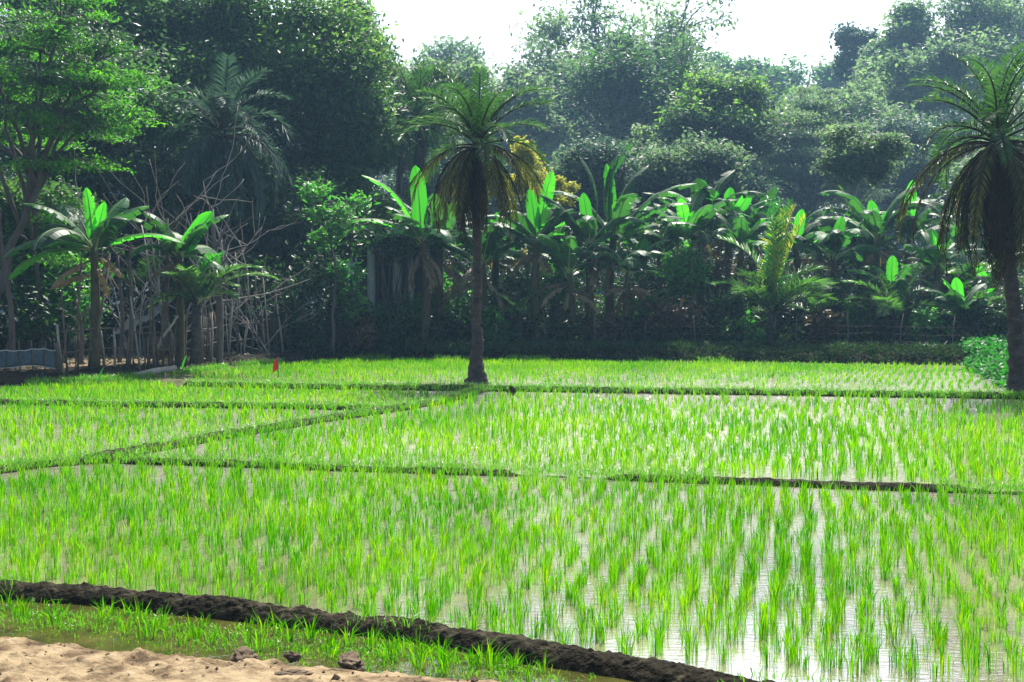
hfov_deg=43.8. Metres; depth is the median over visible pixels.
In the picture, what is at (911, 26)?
broadleaf tree
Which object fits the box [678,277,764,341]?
shrub
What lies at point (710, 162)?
broadleaf tree
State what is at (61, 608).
rice tuft
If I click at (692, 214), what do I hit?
banana plant
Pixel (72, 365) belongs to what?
yard
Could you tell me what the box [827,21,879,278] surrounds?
broadleaf tree
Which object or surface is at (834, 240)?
banana plant
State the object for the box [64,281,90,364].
slim trunk
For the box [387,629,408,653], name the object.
rice tuft
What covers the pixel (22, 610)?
rice tuft
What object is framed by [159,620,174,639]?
rice tuft
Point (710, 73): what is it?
broadleaf tree
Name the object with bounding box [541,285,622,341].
shrub
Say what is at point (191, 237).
banana plant
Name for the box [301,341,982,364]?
ground cover
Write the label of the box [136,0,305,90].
broadleaf tree
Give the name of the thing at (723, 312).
young palm
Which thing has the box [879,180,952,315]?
banana plant
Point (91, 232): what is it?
banana plant
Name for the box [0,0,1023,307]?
sky
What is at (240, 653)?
earth clod
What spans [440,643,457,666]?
rice tuft
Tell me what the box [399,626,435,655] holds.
rice tuft
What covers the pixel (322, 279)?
shrub
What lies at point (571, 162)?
broadleaf tree
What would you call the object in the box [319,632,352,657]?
rice tuft
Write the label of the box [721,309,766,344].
shrub
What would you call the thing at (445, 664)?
rice tuft
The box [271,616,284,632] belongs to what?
rice tuft
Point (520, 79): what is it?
broadleaf tree
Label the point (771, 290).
young palm
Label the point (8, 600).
rice tuft
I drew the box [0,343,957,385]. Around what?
leaf litter
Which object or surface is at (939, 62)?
broadleaf tree
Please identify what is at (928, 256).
banana plant
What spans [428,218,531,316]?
shrub
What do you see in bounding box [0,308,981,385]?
ground
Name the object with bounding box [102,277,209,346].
shrub
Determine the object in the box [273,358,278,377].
red flag
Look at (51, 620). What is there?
rice tuft
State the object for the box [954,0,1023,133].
broadleaf tree
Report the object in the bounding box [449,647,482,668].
rice tuft
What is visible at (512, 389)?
field stone
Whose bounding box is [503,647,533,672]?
rice tuft
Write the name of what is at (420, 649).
rice tuft
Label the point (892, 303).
young palm
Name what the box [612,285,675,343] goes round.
young palm
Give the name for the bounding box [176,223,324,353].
bare shrub
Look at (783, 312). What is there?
shrub
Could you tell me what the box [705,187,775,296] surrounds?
banana plant
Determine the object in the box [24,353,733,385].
weed grass
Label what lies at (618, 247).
shrub
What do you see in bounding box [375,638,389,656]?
rice tuft
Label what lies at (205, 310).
bare shrub
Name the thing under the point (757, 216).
banana plant
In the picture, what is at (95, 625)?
rice tuft
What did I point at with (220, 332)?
slim trunk
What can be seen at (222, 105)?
palm tree
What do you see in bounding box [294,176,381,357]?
leafy sapling
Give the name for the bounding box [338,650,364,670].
earth clod
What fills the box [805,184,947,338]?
banana plant
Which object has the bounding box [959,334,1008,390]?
vegetable crop
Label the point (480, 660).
rice tuft
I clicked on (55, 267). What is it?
shrub
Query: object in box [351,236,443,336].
veranda house
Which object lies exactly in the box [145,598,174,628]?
rice tuft
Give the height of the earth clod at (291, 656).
0.059 m
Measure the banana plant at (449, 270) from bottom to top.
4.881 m
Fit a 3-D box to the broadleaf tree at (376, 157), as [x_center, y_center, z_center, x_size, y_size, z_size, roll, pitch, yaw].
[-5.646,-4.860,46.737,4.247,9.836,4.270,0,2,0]
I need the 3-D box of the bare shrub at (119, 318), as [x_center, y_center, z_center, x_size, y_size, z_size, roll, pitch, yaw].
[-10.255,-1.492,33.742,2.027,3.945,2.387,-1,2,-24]
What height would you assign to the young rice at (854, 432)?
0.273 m
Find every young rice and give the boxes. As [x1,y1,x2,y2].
[0,376,451,404]
[0,399,348,462]
[0,454,1023,681]
[138,385,1023,485]
[193,355,998,391]
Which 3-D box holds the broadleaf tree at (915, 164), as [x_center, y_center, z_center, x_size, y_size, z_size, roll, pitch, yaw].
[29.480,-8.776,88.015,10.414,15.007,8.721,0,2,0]
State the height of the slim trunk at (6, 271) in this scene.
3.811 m
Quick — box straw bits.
[3,638,427,681]
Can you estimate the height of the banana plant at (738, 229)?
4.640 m
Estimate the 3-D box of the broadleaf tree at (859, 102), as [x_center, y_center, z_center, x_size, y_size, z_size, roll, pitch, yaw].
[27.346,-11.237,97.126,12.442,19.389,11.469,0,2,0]
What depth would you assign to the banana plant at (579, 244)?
42.29 m
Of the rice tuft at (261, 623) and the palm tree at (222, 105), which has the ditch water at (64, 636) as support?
the rice tuft at (261, 623)
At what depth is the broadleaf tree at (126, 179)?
39.01 m
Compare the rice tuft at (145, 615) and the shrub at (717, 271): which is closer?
the rice tuft at (145, 615)
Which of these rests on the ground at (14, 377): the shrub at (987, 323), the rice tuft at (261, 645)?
the shrub at (987, 323)
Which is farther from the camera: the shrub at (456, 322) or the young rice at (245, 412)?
the shrub at (456, 322)
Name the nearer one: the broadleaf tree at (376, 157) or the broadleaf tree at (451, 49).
the broadleaf tree at (376, 157)
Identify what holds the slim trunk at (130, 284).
on the ground at (14, 377)
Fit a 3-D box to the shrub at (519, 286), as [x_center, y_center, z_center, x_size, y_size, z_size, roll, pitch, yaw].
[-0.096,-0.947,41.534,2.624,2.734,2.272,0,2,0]
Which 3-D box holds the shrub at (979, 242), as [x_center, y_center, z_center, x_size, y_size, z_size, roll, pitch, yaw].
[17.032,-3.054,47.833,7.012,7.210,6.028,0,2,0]
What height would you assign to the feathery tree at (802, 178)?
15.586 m
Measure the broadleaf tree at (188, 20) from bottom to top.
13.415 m
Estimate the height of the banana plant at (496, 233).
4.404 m
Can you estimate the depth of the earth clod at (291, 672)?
5.70 m
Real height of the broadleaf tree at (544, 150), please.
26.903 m
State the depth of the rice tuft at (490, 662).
5.99 m
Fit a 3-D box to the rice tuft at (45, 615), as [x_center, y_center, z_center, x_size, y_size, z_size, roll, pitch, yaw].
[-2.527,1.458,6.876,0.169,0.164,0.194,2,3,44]
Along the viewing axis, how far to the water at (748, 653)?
9.48 m
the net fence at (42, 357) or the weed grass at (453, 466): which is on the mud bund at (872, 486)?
the weed grass at (453, 466)
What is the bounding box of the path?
[0,636,499,681]
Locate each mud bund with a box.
[0,457,1022,494]
[0,579,774,681]
[1,399,379,409]
[84,386,487,457]
[183,381,1023,398]
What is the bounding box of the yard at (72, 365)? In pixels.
[0,359,151,370]
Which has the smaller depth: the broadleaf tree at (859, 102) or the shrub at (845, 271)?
the shrub at (845, 271)
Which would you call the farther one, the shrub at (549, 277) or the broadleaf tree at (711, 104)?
the broadleaf tree at (711, 104)
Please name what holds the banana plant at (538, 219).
on the ground at (14, 377)
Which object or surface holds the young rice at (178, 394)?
on the water at (748, 653)
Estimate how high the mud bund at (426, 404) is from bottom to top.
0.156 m
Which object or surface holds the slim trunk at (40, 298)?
on the ground at (14, 377)
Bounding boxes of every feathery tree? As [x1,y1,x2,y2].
[0,0,176,298]
[743,85,900,278]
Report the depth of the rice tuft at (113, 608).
7.09 m
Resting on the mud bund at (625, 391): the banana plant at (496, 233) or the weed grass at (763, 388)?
the weed grass at (763, 388)
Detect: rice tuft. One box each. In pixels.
[0,587,17,606]
[10,593,31,614]
[11,595,32,619]
[19,601,32,617]
[32,600,65,622]
[42,607,71,627]
[58,602,69,615]
[87,618,101,629]
[90,596,122,618]
[101,598,116,614]
[110,611,124,621]
[116,611,150,634]
[119,597,129,615]
[122,594,151,623]
[126,603,140,618]
[135,617,152,636]
[141,610,161,637]
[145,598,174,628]
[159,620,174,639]
[161,617,179,628]
[171,627,190,645]
[185,613,210,638]
[185,625,200,638]
[191,623,221,643]
[200,610,215,627]
[229,608,273,634]
[229,617,255,642]
[240,622,278,650]
[267,607,294,634]
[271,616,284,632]
[275,613,302,638]
[277,623,296,640]
[294,614,321,640]
[296,640,316,655]
[316,626,338,647]
[319,618,367,645]
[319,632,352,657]
[357,624,384,647]
[370,636,407,661]
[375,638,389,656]
[381,630,401,647]
[383,643,399,660]
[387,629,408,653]
[398,641,437,669]
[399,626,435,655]
[403,630,426,661]
[410,631,452,665]
[412,654,420,666]
[421,636,437,657]
[428,648,452,673]
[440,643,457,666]
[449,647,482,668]
[466,636,499,665]
[474,641,509,663]
[482,639,508,672]
[491,652,510,665]
[491,661,506,676]
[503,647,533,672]
[505,648,524,669]
[523,655,542,680]
[534,648,549,672]
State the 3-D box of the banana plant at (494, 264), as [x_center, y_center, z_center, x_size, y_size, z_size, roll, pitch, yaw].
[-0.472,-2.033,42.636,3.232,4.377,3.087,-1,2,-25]
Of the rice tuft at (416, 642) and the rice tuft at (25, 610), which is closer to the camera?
the rice tuft at (416, 642)
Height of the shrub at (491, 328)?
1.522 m
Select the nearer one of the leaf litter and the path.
the path
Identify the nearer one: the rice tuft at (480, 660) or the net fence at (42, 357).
the rice tuft at (480, 660)
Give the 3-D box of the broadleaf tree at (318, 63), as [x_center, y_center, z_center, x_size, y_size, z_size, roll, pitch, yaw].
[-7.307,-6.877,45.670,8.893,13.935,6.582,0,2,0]
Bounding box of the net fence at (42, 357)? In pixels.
[0,339,59,373]
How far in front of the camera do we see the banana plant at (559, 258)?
39.37 m
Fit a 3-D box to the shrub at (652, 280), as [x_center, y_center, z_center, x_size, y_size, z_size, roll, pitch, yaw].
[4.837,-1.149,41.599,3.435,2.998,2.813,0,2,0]
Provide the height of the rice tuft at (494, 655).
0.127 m
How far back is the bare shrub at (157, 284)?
34.97 m
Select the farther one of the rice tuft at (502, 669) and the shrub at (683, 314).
the shrub at (683, 314)
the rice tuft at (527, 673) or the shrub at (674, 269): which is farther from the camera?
the shrub at (674, 269)
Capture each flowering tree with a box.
[505,135,553,321]
[553,175,580,308]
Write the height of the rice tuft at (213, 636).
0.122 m
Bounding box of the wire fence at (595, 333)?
[494,312,957,345]
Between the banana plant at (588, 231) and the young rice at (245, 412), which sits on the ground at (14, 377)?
the banana plant at (588, 231)
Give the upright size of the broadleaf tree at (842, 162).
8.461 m
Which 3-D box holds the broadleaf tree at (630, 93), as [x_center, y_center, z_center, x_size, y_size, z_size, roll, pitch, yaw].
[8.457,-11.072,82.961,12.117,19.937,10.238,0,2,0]
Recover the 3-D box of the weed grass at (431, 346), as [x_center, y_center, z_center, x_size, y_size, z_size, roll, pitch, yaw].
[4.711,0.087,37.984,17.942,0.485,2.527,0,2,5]
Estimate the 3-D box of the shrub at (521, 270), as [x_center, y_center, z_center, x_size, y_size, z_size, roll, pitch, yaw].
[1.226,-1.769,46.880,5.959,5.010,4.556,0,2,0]
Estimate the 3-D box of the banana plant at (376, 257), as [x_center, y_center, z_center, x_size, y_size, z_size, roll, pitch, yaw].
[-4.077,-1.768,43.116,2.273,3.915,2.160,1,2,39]
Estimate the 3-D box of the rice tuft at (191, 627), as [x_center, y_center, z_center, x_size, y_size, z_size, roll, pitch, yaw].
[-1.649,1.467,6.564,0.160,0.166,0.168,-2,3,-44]
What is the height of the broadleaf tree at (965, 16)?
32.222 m
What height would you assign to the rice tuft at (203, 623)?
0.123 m
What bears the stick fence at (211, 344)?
on the ground at (14, 377)
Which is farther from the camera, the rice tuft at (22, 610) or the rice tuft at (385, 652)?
the rice tuft at (22, 610)
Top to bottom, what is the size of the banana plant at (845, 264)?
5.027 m
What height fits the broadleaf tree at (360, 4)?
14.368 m
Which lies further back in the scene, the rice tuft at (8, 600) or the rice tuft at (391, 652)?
the rice tuft at (8, 600)
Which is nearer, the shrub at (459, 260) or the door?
the door
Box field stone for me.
[507,386,515,394]
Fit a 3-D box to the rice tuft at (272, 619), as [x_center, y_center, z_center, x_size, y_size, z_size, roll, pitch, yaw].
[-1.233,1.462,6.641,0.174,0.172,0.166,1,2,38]
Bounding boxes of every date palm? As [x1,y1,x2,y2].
[396,65,555,384]
[895,41,1023,392]
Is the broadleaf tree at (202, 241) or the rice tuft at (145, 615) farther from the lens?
the broadleaf tree at (202, 241)
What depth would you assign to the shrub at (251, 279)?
37.85 m
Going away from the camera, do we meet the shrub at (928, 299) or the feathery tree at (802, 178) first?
the shrub at (928, 299)
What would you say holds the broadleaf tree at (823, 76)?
on the ground at (14, 377)
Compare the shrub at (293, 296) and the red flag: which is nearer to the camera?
the red flag
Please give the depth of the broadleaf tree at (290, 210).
40.54 m
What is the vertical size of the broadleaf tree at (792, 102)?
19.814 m
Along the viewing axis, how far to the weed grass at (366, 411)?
17.29 m
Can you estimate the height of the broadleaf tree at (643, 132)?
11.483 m
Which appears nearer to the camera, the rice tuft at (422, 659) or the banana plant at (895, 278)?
the rice tuft at (422, 659)
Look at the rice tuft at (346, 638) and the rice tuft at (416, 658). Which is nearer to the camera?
the rice tuft at (416, 658)
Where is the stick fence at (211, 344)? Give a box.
[56,254,378,375]
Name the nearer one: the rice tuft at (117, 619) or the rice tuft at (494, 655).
the rice tuft at (494, 655)
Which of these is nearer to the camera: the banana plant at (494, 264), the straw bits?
the straw bits
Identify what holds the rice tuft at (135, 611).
on the ditch water at (64, 636)
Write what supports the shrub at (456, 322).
on the ground at (14, 377)
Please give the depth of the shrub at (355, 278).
38.37 m
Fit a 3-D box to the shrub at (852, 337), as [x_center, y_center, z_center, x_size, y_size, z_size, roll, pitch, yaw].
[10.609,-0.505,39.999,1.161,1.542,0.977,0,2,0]
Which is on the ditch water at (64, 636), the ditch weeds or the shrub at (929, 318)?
the ditch weeds
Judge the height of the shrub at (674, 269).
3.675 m
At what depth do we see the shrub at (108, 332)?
37.66 m
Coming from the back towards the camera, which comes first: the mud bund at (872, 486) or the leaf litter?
the leaf litter
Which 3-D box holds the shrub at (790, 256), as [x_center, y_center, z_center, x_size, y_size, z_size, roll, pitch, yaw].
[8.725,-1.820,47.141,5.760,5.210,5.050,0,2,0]
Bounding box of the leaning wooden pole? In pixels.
[154,315,178,349]
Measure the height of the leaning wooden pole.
0.922 m
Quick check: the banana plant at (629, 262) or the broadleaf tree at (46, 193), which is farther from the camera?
the banana plant at (629, 262)
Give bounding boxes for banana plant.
[4,187,184,367]
[130,211,227,368]
[341,165,458,343]
[352,254,402,289]
[370,193,509,340]
[392,211,542,326]
[447,213,526,306]
[482,171,588,341]
[508,210,609,340]
[518,231,613,342]
[539,156,643,342]
[540,143,700,321]
[574,239,675,341]
[600,202,689,319]
[632,188,735,305]
[642,170,763,319]
[698,209,787,337]
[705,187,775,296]
[706,186,805,317]
[750,209,861,317]
[777,216,880,309]
[778,216,865,308]
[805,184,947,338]
[825,184,914,315]
[825,206,887,299]
[847,255,934,343]
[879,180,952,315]
[885,221,997,293]
[897,222,983,333]
[921,277,1001,345]
[927,252,1022,326]
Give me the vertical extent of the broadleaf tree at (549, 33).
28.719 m
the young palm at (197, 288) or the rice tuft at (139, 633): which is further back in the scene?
the young palm at (197, 288)
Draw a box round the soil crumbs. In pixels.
[0,641,492,681]
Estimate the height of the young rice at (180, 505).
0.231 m
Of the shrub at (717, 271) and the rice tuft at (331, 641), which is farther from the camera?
the shrub at (717, 271)
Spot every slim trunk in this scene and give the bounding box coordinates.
[0,209,14,350]
[21,211,44,348]
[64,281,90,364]
[103,228,144,363]
[108,237,154,362]
[158,208,191,359]
[192,195,246,363]
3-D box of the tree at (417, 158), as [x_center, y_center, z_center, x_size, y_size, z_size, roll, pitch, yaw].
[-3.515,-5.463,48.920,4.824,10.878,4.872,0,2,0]
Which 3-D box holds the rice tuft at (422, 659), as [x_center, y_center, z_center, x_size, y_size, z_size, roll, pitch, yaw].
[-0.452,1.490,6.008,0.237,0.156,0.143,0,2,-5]
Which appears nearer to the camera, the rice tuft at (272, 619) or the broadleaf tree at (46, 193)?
the rice tuft at (272, 619)
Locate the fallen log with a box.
[133,365,176,377]
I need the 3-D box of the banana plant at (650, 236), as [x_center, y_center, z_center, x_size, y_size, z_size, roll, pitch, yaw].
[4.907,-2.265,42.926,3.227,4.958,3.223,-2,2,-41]
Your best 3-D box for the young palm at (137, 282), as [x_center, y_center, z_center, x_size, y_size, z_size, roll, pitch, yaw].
[-10.453,-1.120,36.181,3.363,2.937,2.894,0,2,0]
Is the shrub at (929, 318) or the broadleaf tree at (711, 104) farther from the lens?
the broadleaf tree at (711, 104)
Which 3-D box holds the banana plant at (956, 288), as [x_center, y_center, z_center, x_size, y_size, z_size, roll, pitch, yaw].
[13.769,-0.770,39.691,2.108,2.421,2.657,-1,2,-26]
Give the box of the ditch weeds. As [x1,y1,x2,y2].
[0,597,595,681]
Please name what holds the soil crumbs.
on the path
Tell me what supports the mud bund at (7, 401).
on the water at (748, 653)
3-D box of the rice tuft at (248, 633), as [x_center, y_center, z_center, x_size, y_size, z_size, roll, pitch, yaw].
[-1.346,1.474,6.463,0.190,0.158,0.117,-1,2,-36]
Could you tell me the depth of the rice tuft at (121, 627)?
6.66 m
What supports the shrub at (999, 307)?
on the ground at (14, 377)
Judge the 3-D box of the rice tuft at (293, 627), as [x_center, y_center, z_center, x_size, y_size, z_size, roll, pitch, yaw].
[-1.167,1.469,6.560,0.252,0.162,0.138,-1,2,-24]
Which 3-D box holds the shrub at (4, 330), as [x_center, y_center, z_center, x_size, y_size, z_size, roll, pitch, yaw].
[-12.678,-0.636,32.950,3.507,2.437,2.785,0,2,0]
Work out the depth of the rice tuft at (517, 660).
6.02 m
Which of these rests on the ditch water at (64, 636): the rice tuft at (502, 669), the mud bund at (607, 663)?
the rice tuft at (502, 669)
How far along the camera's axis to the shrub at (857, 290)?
41.25 m
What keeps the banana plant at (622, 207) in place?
on the ground at (14, 377)
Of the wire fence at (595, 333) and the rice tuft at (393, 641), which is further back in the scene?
the wire fence at (595, 333)
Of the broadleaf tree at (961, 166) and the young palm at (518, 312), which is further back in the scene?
the broadleaf tree at (961, 166)
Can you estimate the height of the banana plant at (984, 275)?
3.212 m
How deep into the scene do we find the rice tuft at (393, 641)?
6.39 m
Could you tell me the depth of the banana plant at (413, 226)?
39.34 m
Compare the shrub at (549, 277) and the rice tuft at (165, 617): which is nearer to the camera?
the rice tuft at (165, 617)
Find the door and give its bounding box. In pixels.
[379,266,401,302]
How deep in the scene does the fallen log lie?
29.27 m
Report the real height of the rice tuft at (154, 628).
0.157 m
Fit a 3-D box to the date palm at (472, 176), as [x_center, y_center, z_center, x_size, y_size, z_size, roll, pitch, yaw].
[-0.718,-2.379,26.545,3.326,6.649,3.202,0,2,0]
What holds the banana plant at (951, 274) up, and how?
on the ground at (14, 377)
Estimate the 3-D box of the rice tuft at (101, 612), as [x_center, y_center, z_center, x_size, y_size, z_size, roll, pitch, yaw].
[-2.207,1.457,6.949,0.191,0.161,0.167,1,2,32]
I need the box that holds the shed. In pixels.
[108,296,175,355]
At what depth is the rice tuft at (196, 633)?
6.56 m
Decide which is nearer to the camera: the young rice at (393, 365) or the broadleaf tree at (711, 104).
the young rice at (393, 365)
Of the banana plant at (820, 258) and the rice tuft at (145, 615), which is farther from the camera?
the banana plant at (820, 258)
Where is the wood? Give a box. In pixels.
[0,112,1000,310]
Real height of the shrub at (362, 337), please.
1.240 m
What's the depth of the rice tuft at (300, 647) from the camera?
6.26 m
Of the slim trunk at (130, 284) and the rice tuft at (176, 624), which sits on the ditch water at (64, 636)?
the rice tuft at (176, 624)
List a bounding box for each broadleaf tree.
[0,0,196,341]
[0,0,209,347]
[0,173,131,349]
[71,0,285,324]
[93,132,286,346]
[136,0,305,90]
[200,0,432,314]
[205,164,370,317]
[297,82,415,301]
[334,0,400,235]
[355,124,521,291]
[372,33,496,259]
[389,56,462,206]
[439,52,579,285]
[466,133,642,315]
[489,0,739,308]
[503,46,599,307]
[549,19,724,282]
[550,123,667,281]
[581,126,764,298]
[651,64,796,291]
[655,66,747,166]
[694,50,797,305]
[746,83,841,313]
[766,54,846,276]
[791,66,948,315]
[809,121,914,300]
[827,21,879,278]
[843,0,960,294]
[854,0,1023,260]
[858,25,1019,244]
[863,107,983,310]
[928,82,1023,316]
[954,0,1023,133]
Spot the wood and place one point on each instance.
(596, 293)
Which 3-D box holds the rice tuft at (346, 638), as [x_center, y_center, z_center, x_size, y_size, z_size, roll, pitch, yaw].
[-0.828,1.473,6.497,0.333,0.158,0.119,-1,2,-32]
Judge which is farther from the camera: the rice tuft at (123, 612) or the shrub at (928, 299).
the shrub at (928, 299)
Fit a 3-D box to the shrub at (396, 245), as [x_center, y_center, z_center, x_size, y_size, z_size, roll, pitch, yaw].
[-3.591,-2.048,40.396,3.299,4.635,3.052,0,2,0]
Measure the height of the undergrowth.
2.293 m
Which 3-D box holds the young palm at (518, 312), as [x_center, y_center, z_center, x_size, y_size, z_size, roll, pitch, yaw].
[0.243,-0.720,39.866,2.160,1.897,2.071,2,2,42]
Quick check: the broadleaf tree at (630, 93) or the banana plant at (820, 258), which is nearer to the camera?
the banana plant at (820, 258)
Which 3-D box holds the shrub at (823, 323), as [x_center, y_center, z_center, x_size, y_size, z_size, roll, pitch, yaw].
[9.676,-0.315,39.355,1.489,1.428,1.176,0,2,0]
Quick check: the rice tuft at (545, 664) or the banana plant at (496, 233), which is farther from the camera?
the banana plant at (496, 233)
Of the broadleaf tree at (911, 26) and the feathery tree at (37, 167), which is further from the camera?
the broadleaf tree at (911, 26)
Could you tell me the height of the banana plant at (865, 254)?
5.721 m
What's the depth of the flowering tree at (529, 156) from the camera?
43.70 m
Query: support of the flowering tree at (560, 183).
on the ground at (14, 377)
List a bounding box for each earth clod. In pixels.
[228,646,258,661]
[274,669,313,675]
[283,651,301,662]
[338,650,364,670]
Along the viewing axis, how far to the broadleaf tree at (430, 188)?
66.39 m
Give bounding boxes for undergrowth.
[204,294,1023,353]
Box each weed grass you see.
[0,395,399,408]
[0,445,1023,494]
[0,571,881,681]
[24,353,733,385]
[65,383,494,459]
[169,378,1023,397]
[378,337,964,352]
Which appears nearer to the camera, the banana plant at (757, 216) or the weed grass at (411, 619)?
the weed grass at (411, 619)
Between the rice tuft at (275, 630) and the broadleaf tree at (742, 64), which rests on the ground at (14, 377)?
the broadleaf tree at (742, 64)
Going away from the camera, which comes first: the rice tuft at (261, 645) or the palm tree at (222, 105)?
the rice tuft at (261, 645)
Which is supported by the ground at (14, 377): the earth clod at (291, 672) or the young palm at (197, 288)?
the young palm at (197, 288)
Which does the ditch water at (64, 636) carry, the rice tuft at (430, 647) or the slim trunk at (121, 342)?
the rice tuft at (430, 647)
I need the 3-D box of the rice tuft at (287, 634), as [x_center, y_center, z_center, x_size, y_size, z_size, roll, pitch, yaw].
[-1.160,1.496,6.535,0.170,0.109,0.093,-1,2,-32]
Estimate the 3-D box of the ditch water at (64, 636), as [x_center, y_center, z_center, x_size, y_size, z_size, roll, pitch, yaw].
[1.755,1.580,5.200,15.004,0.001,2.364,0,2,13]
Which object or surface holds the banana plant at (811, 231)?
on the ground at (14, 377)
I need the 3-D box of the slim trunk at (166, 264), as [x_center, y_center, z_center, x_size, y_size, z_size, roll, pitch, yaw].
[-8.340,-1.347,31.431,0.915,3.899,0.400,0,2,-13]
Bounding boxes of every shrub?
[0,270,87,350]
[2,246,115,355]
[56,128,315,353]
[71,249,174,350]
[99,247,163,356]
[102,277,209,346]
[113,108,301,335]
[160,237,294,350]
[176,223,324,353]
[209,255,329,351]
[267,240,358,350]
[313,257,369,351]
[335,314,378,352]
[346,203,445,334]
[419,265,498,339]
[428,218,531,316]
[445,304,505,341]
[471,233,624,324]
[481,305,517,343]
[486,271,544,341]
[523,261,585,339]
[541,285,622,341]
[578,206,708,326]
[614,261,711,341]
[635,295,707,343]
[659,237,715,340]
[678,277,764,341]
[690,250,737,340]
[704,233,815,322]
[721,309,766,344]
[751,270,845,334]
[787,208,915,325]
[799,261,883,335]
[802,308,846,344]
[835,301,868,344]
[860,264,988,339]
[885,166,1023,313]
[902,306,957,345]
[944,277,1021,335]
[981,266,1023,338]
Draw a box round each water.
[0,357,1023,681]
[0,600,632,681]
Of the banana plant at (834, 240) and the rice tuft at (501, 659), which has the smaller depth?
the rice tuft at (501, 659)
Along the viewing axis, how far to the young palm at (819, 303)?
40.10 m
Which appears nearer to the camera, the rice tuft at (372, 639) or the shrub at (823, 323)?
the rice tuft at (372, 639)
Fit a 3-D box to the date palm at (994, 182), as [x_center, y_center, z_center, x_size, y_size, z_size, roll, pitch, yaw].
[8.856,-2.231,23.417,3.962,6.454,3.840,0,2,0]
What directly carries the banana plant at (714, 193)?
on the ground at (14, 377)
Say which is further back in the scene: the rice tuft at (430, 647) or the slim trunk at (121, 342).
the slim trunk at (121, 342)
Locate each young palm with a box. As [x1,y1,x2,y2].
[86,254,200,336]
[148,252,278,362]
[483,288,546,342]
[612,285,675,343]
[698,288,763,338]
[710,195,838,343]
[775,278,866,342]
[841,264,941,344]
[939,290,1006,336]
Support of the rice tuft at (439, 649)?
on the ditch water at (64, 636)
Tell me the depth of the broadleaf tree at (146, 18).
42.30 m
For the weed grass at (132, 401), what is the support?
on the mud bund at (7, 401)
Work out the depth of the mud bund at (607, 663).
6.62 m
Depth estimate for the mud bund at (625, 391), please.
23.85 m
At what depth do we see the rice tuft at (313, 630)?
6.54 m
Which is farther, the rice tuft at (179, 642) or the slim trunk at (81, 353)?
the slim trunk at (81, 353)
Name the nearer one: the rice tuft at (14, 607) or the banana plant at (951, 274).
the rice tuft at (14, 607)
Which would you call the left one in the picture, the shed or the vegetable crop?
the shed
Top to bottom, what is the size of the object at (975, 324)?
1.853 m
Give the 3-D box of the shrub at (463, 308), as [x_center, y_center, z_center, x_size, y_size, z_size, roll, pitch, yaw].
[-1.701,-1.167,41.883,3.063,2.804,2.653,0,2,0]

